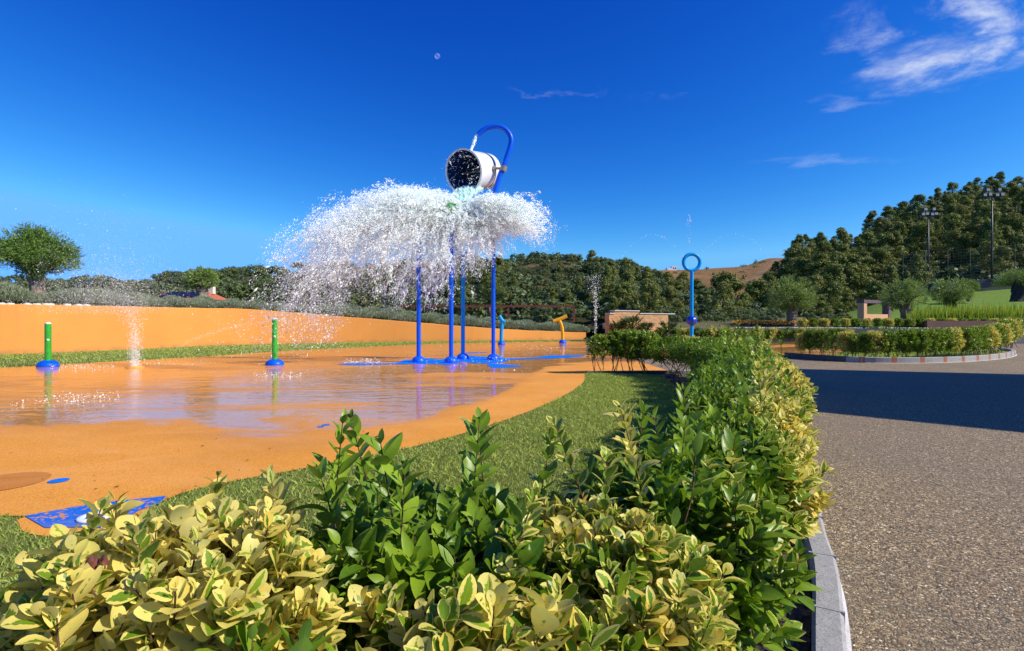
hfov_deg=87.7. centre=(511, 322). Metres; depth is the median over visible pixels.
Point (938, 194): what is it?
pine tree
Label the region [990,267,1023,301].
olive tree
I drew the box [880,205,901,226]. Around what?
pine tree
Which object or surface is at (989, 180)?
pine tree
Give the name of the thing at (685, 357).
hedge shrub
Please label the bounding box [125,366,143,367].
floor jet
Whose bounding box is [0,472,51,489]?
ochre inlay
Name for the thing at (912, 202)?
pine tree
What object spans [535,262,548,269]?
broadleaf tree
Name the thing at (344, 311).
rosemary bush
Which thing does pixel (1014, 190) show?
pine tree
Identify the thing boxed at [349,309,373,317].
rosemary bush
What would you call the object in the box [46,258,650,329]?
wooded hill
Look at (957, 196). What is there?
pine tree
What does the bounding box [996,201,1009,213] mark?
pine tree
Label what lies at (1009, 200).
pine tree
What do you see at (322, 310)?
rosemary bush
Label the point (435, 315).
rosemary bush
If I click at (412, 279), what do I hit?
broadleaf tree
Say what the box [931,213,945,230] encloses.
pine tree
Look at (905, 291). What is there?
olive tree
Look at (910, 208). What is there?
pine tree
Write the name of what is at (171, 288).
ridge scrub
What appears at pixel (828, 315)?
broadleaf tree
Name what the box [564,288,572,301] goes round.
pine tree
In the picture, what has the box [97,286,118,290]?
broadleaf tree
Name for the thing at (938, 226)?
pine tree
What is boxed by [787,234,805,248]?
pine tree
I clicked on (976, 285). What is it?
olive tree
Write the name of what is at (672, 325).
fan palm
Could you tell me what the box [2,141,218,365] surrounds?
geyser spray
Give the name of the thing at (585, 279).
broadleaf tree
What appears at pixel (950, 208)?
pine tree
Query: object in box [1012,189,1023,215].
pine tree
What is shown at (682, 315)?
broadleaf tree
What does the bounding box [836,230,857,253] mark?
pine tree
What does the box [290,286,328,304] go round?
broadleaf tree
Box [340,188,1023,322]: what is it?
hillside scrub
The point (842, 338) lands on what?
young shrub
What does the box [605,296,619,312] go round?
pine tree
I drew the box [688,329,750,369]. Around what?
hedge shrub
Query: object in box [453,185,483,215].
poured water
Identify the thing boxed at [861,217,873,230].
pine tree
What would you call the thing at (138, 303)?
rosemary bush
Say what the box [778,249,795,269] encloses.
pine tree
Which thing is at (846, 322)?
young shrub
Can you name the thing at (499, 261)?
pine tree
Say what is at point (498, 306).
rail fence
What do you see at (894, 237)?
pine tree
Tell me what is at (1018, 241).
pine tree
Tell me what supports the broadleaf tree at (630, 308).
on the terrace lawn at (991, 297)
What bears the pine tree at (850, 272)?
on the pine hill at (933, 276)
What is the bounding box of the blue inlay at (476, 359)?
[341,355,584,364]
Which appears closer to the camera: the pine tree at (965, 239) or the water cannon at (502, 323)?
the water cannon at (502, 323)
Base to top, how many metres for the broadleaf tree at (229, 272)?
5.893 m
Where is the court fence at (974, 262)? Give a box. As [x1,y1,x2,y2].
[904,243,1023,285]
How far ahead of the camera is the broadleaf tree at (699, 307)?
50.08 m
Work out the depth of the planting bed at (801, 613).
1.93 m
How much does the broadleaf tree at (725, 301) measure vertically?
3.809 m
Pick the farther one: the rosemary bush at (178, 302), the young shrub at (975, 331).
the rosemary bush at (178, 302)
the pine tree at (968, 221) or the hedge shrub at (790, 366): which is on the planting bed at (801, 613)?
the hedge shrub at (790, 366)
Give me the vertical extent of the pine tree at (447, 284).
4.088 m
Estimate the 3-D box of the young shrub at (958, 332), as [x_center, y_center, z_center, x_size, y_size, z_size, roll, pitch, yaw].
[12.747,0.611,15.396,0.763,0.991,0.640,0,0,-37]
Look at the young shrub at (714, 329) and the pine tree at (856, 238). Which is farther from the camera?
the pine tree at (856, 238)
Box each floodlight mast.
[920,208,937,285]
[982,188,1004,276]
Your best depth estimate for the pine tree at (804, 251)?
68.67 m
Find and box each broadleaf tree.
[4,274,22,282]
[23,278,52,286]
[48,286,65,292]
[49,280,65,286]
[66,274,99,288]
[87,274,115,288]
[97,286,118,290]
[104,279,128,288]
[111,288,141,295]
[155,271,172,284]
[169,277,182,286]
[173,272,184,277]
[189,286,227,298]
[213,271,231,282]
[216,278,253,296]
[218,266,242,281]
[222,283,270,300]
[231,266,247,279]
[240,286,294,304]
[246,263,268,280]
[264,266,290,282]
[268,281,308,302]
[277,275,304,284]
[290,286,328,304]
[296,271,320,284]
[321,293,362,306]
[339,282,351,291]
[347,292,386,307]
[349,282,362,293]
[357,282,371,292]
[360,287,384,303]
[381,294,408,310]
[382,282,402,290]
[386,279,405,288]
[404,275,424,283]
[405,297,440,312]
[430,285,448,294]
[433,296,459,313]
[453,293,487,315]
[459,270,477,278]
[472,285,481,293]
[482,267,503,276]
[495,288,512,298]
[496,279,510,286]
[505,284,519,290]
[516,255,525,260]
[516,266,527,271]
[520,284,532,289]
[527,269,535,274]
[530,286,543,294]
[532,307,554,322]
[533,274,543,279]
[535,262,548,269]
[539,269,549,274]
[549,264,561,271]
[549,273,561,281]
[552,284,561,291]
[555,280,567,286]
[557,307,582,322]
[563,266,576,272]
[565,257,580,262]
[566,253,575,257]
[576,293,587,302]
[578,284,604,295]
[581,277,591,282]
[581,309,602,330]
[582,261,599,270]
[587,264,604,273]
[592,271,617,283]
[597,257,614,264]
[600,305,623,314]
[616,257,635,264]
[617,268,636,276]
[621,271,641,278]
[626,303,645,312]
[638,276,668,286]
[651,270,663,278]
[654,308,675,317]
[659,290,671,300]
[660,294,689,305]
[663,290,695,304]
[669,315,681,321]
[677,313,695,321]
[679,307,697,315]
[682,303,705,313]
[683,315,703,322]
[695,286,717,299]
[699,296,735,308]
[700,314,713,321]
[701,304,716,314]
[706,309,725,320]
[714,314,730,321]
[728,312,741,319]
[733,308,754,315]
[737,307,757,315]
[741,313,757,320]
[749,301,766,311]
[753,309,771,316]
[753,312,765,318]
[758,314,781,321]
[762,308,786,318]
[803,313,818,319]
[820,312,836,319]
[833,313,851,318]
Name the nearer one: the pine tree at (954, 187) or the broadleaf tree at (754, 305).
the broadleaf tree at (754, 305)
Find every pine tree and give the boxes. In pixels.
[367,278,386,296]
[390,263,404,275]
[403,286,415,304]
[431,272,448,295]
[448,270,459,284]
[453,285,469,315]
[457,261,468,281]
[465,289,476,314]
[468,265,487,284]
[471,259,482,276]
[477,274,502,296]
[485,265,499,284]
[490,255,506,271]
[495,301,503,317]
[499,292,511,304]
[510,277,519,286]
[514,298,522,309]
[530,299,540,314]
[546,286,559,300]
[549,298,554,310]
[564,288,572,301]
[573,278,582,290]
[585,292,594,304]
[586,250,599,268]
[596,265,615,293]
[597,279,615,303]
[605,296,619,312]
[607,259,617,272]
[609,281,636,307]
[612,266,618,281]
[615,269,639,299]
[618,258,635,277]
[632,266,642,280]
[633,278,661,312]
[639,283,668,306]
[641,266,653,278]
[663,271,674,287]
[663,286,683,306]
[670,301,683,318]
[674,281,685,292]
[677,271,689,286]
[682,288,689,294]
[694,278,705,293]
[702,298,711,314]
[704,280,740,319]
[710,274,736,299]
[715,270,754,308]
[733,299,743,317]
[736,278,767,304]
[739,292,750,314]
[760,288,780,308]
[760,291,785,311]
[763,271,773,280]
[766,275,780,296]
[766,281,777,293]
[768,261,779,272]
[774,268,787,299]
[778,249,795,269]
[779,258,797,281]
[780,247,797,270]
[785,242,800,259]
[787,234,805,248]
[789,256,806,280]
[790,246,811,272]
[795,276,809,293]
[799,258,815,288]
[801,234,810,246]
[803,274,833,308]
[803,294,833,315]
[805,242,818,254]
[808,251,830,293]
[812,261,856,305]
[813,231,824,240]
[815,236,828,251]
[818,240,833,255]
[820,280,843,313]
[822,255,867,291]
[826,238,839,253]
[828,252,874,291]
[829,251,846,280]
[832,227,845,241]
[835,243,849,254]
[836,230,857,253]
[838,292,856,312]
[842,268,867,301]
[850,236,864,251]
[852,229,874,254]
[858,250,885,278]
[859,280,887,299]
[861,210,877,226]
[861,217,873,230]
[863,247,891,272]
[865,238,877,255]
[871,231,908,261]
[872,217,889,235]
[872,233,887,251]
[873,245,897,273]
[874,239,897,266]
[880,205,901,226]
[880,265,901,290]
[883,222,901,245]
[887,221,908,246]
[891,206,900,221]
[892,201,910,221]
[896,220,923,252]
[900,221,942,252]
[901,205,917,220]
[902,271,910,281]
[906,253,931,277]
[908,195,916,209]
[909,231,932,250]
[910,194,929,218]
[910,260,932,286]
[917,250,939,270]
[919,217,926,222]
[923,220,946,256]
[925,200,937,217]
[929,238,945,260]
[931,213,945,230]
[932,205,945,216]
[933,187,942,200]
[934,192,943,205]
[934,212,972,247]
[934,230,950,246]
[936,229,967,263]
[937,193,956,213]
[939,203,956,238]
[942,192,962,212]
[944,204,970,230]
[945,182,963,194]
[952,234,979,264]
[957,217,996,250]
[958,195,974,213]
[961,185,975,200]
[962,219,971,227]
[967,219,1005,254]
[969,241,1009,276]
[970,199,1000,220]
[971,184,981,200]
[972,177,983,186]
[974,185,995,204]
[976,204,1003,223]
[982,175,994,188]
[985,245,1017,275]
[988,180,1002,200]
[993,171,1006,187]
[994,222,1008,240]
[995,192,1006,210]
[995,212,1023,242]
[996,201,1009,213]
[998,180,1017,201]
[999,225,1020,250]
[1000,197,1012,212]
[1001,208,1013,215]
[1004,215,1023,250]
[1005,235,1023,269]
[1008,185,1023,211]
[1012,176,1023,186]
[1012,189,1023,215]
[1014,196,1023,215]
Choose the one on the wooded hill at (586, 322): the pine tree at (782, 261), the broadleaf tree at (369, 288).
the broadleaf tree at (369, 288)
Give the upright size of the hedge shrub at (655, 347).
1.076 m
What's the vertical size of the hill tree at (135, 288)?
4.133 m
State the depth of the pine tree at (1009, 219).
63.13 m
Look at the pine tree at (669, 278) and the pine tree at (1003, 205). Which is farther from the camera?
the pine tree at (1003, 205)
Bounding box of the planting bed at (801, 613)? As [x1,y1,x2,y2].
[648,374,810,650]
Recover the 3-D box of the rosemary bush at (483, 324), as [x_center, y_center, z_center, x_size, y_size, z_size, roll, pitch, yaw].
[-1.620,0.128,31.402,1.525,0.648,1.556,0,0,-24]
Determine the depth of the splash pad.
6.50 m
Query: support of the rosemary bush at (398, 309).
on the bank
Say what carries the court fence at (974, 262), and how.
on the terrace lawn at (991, 297)
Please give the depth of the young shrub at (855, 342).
14.98 m
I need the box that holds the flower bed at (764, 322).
[732,319,827,324]
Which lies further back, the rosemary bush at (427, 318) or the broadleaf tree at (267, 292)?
the broadleaf tree at (267, 292)
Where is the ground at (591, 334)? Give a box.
[15,330,847,650]
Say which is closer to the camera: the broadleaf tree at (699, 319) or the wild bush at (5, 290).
the wild bush at (5, 290)
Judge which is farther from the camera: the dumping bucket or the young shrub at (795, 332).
the young shrub at (795, 332)
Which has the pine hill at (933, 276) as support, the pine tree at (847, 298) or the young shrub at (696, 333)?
the pine tree at (847, 298)
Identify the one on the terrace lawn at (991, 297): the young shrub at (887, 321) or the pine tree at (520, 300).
the young shrub at (887, 321)
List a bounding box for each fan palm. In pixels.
[472,287,504,316]
[605,320,629,330]
[615,313,648,330]
[634,322,658,333]
[655,320,679,336]
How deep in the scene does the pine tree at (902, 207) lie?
106.25 m
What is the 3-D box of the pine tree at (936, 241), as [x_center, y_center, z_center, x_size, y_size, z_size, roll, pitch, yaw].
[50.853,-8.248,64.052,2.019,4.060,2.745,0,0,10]
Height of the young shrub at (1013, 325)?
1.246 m
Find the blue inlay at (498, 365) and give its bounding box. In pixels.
[488,364,519,367]
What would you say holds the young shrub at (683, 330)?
on the lawn at (86, 361)
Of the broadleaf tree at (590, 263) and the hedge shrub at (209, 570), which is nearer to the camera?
the hedge shrub at (209, 570)
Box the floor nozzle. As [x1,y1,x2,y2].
[76,511,108,522]
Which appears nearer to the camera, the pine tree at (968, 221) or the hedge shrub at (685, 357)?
the hedge shrub at (685, 357)
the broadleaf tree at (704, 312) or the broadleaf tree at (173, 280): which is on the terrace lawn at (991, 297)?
the broadleaf tree at (704, 312)
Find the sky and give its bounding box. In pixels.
[0,0,1023,284]
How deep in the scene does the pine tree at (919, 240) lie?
69.08 m
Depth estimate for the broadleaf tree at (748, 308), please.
46.85 m
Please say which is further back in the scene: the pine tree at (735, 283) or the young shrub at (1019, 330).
the pine tree at (735, 283)
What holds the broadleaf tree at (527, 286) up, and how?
on the wooded hill at (586, 322)
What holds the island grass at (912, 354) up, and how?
on the island lawn
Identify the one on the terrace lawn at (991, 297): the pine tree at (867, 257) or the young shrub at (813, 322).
the young shrub at (813, 322)
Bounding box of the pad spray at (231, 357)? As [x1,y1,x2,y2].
[10,310,830,408]
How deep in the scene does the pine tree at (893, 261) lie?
61.71 m
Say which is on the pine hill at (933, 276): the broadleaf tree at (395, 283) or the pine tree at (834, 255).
the pine tree at (834, 255)
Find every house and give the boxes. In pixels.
[157,287,225,299]
[665,266,676,269]
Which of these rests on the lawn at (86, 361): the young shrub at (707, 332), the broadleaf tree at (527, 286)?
the young shrub at (707, 332)
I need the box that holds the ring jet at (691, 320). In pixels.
[682,252,701,336]
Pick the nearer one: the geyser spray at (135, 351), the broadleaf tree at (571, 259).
the geyser spray at (135, 351)
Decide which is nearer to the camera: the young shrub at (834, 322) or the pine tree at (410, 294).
the young shrub at (834, 322)
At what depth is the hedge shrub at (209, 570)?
0.84 m
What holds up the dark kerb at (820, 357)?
on the driveway
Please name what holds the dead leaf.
on the hedge shrub at (209, 570)
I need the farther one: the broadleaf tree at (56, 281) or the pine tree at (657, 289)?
the broadleaf tree at (56, 281)
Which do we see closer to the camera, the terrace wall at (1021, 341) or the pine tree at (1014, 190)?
the terrace wall at (1021, 341)
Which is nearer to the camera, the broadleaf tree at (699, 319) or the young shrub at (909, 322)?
the young shrub at (909, 322)
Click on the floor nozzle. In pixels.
(81, 519)
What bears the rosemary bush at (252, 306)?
on the bank
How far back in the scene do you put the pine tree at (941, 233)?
68.30 m
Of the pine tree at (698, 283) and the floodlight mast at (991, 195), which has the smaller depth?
the floodlight mast at (991, 195)
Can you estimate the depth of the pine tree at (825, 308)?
47.78 m
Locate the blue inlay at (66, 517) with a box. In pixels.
[26,496,165,526]
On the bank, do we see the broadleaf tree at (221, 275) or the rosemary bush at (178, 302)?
the rosemary bush at (178, 302)
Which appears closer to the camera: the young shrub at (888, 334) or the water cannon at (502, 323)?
the young shrub at (888, 334)
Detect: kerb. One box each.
[678,370,851,650]
[784,352,845,361]
[846,347,1016,362]
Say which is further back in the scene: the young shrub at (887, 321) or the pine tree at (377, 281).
the pine tree at (377, 281)
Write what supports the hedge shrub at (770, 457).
on the planting bed at (801, 613)
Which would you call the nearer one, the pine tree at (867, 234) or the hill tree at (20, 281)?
the pine tree at (867, 234)
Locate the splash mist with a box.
[281,185,547,329]
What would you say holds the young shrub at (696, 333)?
on the lawn at (86, 361)
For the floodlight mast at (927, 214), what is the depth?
53.93 m
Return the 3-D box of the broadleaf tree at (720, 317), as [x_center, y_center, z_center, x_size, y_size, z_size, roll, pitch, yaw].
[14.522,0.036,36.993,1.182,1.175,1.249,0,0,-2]
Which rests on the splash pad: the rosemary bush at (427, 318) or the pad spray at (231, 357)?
the pad spray at (231, 357)
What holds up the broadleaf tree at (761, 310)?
on the terrace lawn at (991, 297)
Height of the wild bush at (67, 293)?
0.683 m
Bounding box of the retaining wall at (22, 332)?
[0,304,585,354]
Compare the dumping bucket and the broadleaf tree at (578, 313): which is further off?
the broadleaf tree at (578, 313)
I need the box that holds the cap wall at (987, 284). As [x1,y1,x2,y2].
[910,275,1015,296]
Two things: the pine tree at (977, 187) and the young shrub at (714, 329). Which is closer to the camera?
the young shrub at (714, 329)
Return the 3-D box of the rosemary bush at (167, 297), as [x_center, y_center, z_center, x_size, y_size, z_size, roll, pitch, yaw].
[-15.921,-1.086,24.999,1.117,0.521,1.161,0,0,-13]
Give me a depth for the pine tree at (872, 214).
126.72 m
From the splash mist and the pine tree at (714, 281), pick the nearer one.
the splash mist
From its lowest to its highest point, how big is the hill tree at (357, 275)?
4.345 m
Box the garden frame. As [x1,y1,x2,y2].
[856,300,890,321]
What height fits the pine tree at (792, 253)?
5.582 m
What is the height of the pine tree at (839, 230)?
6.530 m
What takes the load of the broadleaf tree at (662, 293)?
on the wooded hill at (586, 322)
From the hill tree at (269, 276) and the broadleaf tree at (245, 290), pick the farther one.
the hill tree at (269, 276)
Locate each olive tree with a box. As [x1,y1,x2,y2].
[0,220,86,293]
[182,265,219,296]
[766,274,820,326]
[877,277,930,327]
[929,276,975,308]
[961,278,980,301]
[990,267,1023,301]
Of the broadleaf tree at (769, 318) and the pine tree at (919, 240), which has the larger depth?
the pine tree at (919, 240)
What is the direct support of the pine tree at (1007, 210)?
on the pine hill at (933, 276)
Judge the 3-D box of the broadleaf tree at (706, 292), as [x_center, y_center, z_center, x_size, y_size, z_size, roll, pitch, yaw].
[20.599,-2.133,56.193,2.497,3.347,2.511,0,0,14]
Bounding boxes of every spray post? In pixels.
[36,322,59,366]
[265,318,283,365]
[410,207,427,362]
[444,203,457,362]
[455,245,472,358]
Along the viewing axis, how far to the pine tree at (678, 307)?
47.36 m
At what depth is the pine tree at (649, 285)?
47.65 m
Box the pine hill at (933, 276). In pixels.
[782,199,1020,314]
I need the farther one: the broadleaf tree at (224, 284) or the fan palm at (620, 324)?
the broadleaf tree at (224, 284)
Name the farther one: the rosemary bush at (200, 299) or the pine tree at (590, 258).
the pine tree at (590, 258)
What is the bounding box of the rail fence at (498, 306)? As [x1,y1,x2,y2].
[401,305,574,321]
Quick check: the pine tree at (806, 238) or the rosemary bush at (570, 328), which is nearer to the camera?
the rosemary bush at (570, 328)
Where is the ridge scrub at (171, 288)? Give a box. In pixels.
[16,259,779,305]
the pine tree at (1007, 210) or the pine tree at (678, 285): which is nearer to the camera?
the pine tree at (678, 285)
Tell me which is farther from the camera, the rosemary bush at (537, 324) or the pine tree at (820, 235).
the pine tree at (820, 235)
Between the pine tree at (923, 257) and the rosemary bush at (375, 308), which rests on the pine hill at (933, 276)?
the pine tree at (923, 257)
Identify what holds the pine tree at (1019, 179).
on the pine hill at (933, 276)
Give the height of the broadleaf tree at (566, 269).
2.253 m
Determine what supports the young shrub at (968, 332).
on the island lawn
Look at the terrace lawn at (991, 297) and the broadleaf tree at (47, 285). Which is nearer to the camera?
the terrace lawn at (991, 297)
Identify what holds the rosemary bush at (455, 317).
on the bank
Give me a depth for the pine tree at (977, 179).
122.84 m
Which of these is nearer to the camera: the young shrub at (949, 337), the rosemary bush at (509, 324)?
the young shrub at (949, 337)
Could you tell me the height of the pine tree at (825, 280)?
6.130 m
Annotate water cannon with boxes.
[498,315,505,344]
[553,315,567,342]
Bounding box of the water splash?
[237,151,559,358]
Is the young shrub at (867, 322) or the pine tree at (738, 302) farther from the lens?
the pine tree at (738, 302)
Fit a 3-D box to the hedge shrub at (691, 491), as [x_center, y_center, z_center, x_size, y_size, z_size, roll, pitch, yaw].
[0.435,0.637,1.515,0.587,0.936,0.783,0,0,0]
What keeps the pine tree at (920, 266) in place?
on the pine hill at (933, 276)
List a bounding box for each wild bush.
[0,280,36,302]
[0,285,42,302]
[35,292,66,302]
[46,289,81,303]
[63,287,105,304]
[82,287,119,303]
[96,290,125,304]
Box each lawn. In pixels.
[0,338,835,367]
[0,374,677,602]
[603,289,1023,328]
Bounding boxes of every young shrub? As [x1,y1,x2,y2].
[654,328,665,338]
[671,328,680,338]
[679,327,687,337]
[694,327,703,337]
[700,329,710,336]
[709,327,718,336]
[731,329,740,337]
[746,329,754,341]
[753,327,764,341]
[763,329,770,338]
[768,327,778,339]
[777,329,786,339]
[785,327,791,341]
[790,329,799,339]
[793,333,807,353]
[796,318,808,328]
[801,328,818,353]
[808,318,818,328]
[810,329,831,354]
[818,318,829,328]
[824,328,838,355]
[829,318,841,327]
[835,328,848,337]
[835,330,858,355]
[840,318,850,327]
[846,333,862,356]
[851,318,862,326]
[856,331,874,356]
[860,318,871,327]
[861,330,889,356]
[871,318,883,328]
[876,329,897,356]
[882,318,894,327]
[890,328,908,356]
[894,318,903,328]
[898,328,920,356]
[902,318,916,326]
[908,328,932,356]
[915,318,925,327]
[919,329,941,356]
[927,327,947,356]
[936,327,960,356]
[943,327,967,355]
[954,326,980,355]
[960,326,985,355]
[966,318,979,320]
[970,325,993,354]
[980,324,1002,353]
[987,323,1007,353]
[992,322,1015,352]
[996,316,1023,346]
[997,318,1023,347]
[998,319,1017,347]
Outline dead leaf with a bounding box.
[84,554,109,569]
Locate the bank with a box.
[0,293,566,331]
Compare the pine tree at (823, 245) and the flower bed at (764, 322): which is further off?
the pine tree at (823, 245)
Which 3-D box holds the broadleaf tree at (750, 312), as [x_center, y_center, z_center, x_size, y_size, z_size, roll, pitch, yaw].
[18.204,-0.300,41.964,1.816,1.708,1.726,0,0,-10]
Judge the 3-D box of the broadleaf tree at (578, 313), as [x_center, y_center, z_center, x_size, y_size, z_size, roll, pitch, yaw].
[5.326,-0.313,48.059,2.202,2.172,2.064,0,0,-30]
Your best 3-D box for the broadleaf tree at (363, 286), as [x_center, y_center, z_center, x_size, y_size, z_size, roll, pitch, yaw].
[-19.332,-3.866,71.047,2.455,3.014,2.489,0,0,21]
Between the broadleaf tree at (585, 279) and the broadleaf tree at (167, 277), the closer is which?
the broadleaf tree at (585, 279)
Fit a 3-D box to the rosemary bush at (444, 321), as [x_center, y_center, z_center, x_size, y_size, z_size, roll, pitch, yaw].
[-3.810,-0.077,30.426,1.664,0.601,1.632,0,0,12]
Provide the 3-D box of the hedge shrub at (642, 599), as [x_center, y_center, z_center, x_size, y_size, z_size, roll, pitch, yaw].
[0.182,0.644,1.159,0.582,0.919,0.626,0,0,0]
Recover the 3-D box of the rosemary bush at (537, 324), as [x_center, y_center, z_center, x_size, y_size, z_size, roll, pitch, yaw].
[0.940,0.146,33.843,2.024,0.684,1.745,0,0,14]
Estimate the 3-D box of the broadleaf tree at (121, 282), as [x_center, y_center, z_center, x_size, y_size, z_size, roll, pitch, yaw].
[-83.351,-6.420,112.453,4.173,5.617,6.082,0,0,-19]
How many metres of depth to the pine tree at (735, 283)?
57.68 m
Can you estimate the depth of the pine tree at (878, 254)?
60.61 m
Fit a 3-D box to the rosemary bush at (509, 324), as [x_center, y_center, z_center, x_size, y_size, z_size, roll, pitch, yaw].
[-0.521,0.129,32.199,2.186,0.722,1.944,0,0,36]
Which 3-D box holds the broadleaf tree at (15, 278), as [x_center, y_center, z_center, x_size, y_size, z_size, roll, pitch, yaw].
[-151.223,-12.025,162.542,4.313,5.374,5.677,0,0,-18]
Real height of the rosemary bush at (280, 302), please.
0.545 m
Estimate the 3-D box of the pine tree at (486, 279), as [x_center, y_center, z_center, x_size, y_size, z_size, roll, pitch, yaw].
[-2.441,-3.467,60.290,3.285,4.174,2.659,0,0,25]
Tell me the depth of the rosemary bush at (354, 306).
29.95 m
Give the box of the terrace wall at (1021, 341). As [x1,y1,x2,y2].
[661,328,1023,343]
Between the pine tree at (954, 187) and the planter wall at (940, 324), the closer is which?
the planter wall at (940, 324)
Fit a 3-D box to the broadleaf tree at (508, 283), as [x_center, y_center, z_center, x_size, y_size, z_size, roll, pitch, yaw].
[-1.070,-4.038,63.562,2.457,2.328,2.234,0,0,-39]
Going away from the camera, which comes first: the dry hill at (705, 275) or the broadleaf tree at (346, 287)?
the broadleaf tree at (346, 287)
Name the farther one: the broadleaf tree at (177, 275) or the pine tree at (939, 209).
the broadleaf tree at (177, 275)
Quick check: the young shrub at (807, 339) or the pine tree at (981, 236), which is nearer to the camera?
the young shrub at (807, 339)
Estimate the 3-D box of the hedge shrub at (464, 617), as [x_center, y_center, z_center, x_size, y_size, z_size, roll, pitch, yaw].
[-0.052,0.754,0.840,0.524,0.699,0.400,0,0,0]
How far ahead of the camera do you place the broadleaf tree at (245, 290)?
56.56 m
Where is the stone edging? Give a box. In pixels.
[586,370,676,373]
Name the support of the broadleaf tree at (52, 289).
on the wooded hill at (586, 322)
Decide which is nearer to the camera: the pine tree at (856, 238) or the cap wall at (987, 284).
the cap wall at (987, 284)
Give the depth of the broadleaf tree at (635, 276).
77.39 m
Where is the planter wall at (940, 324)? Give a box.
[924,321,1021,328]
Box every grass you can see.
[0,340,586,366]
[787,349,1016,360]
[906,298,1023,328]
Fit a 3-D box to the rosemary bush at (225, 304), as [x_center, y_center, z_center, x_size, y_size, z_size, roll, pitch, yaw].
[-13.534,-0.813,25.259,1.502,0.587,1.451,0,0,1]
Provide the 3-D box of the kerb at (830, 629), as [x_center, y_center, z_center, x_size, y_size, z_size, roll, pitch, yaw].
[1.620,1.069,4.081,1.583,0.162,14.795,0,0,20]
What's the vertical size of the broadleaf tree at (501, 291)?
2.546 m
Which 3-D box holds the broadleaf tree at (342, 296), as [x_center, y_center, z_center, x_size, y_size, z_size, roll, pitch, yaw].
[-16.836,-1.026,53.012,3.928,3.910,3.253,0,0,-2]
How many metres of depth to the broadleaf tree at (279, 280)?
91.31 m
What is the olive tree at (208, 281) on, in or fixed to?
on the bank
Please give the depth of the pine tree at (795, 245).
99.68 m
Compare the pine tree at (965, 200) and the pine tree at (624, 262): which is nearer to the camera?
the pine tree at (624, 262)
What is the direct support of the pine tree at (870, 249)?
on the pine hill at (933, 276)
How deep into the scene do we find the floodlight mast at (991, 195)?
51.93 m
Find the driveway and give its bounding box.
[633,344,1023,650]
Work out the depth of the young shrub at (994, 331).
16.46 m
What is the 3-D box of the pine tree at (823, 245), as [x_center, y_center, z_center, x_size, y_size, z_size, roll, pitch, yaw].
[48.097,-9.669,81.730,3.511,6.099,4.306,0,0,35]
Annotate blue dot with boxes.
[47,478,69,482]
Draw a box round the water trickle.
[470,134,476,149]
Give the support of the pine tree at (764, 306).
on the pine hill at (933, 276)
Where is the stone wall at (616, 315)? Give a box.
[605,310,674,338]
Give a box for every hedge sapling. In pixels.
[585,333,610,372]
[605,329,623,372]
[615,328,642,373]
[628,329,660,373]
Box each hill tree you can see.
[17,278,27,285]
[54,281,70,288]
[66,285,78,289]
[125,284,140,291]
[141,282,159,294]
[178,278,195,289]
[254,277,274,286]
[258,274,273,278]
[273,272,291,278]
[344,270,367,280]
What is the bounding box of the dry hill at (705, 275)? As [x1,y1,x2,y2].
[640,258,784,297]
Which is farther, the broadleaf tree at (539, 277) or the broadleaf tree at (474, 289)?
the broadleaf tree at (539, 277)
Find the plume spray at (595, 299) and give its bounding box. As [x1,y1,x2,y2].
[588,275,602,333]
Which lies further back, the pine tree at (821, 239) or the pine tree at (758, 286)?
the pine tree at (821, 239)
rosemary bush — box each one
[110,296,150,306]
[132,293,160,299]
[142,297,166,306]
[160,295,180,299]
[163,298,192,306]
[164,296,193,304]
[189,297,213,302]
[190,300,218,307]
[192,294,216,302]
[213,300,241,308]
[218,299,243,304]
[240,301,262,309]
[244,298,267,303]
[261,303,284,310]
[269,300,289,305]
[285,305,303,312]
[304,307,325,313]
[321,306,352,316]
[339,303,363,309]
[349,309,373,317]
[361,307,376,313]
[364,306,384,311]
[372,310,392,319]
[381,309,398,316]
[385,305,405,312]
[390,312,415,321]
[399,310,415,316]
[412,313,437,322]
[421,312,439,320]
[432,317,457,324]
[439,313,460,319]
[455,316,478,325]
[465,314,480,319]
[475,320,496,327]
[480,318,498,323]
[495,320,518,328]
[517,320,537,329]
[519,320,539,327]
[537,323,556,330]
[558,325,580,331]
[571,323,589,332]
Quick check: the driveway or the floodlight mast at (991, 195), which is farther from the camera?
the floodlight mast at (991, 195)
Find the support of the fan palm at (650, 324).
on the lawn at (86, 361)
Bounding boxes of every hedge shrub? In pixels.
[0,464,345,650]
[191,604,334,650]
[289,407,598,650]
[336,572,619,650]
[475,399,745,650]
[569,382,823,650]
[641,324,699,376]
[654,359,835,557]
[659,325,724,379]
[672,359,837,490]
[674,323,738,363]
[676,603,741,650]
[683,322,744,369]
[683,324,807,386]
[685,339,818,424]
[687,343,821,450]
[688,325,779,372]
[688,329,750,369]
[691,322,761,366]
[693,331,798,372]
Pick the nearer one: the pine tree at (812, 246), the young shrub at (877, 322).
the young shrub at (877, 322)
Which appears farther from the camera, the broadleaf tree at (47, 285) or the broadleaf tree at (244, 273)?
the broadleaf tree at (244, 273)
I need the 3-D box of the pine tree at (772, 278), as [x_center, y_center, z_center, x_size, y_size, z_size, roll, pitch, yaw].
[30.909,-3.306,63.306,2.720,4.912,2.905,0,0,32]
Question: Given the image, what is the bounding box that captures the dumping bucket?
[445,124,513,359]
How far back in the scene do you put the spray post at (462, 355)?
15.16 m
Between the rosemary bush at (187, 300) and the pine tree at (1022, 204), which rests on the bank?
the rosemary bush at (187, 300)
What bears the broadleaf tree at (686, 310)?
on the terrace lawn at (991, 297)
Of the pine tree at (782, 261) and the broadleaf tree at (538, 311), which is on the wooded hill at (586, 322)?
the broadleaf tree at (538, 311)
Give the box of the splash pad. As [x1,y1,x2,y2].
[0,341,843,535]
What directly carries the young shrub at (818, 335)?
on the island lawn
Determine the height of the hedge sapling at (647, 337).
0.971 m

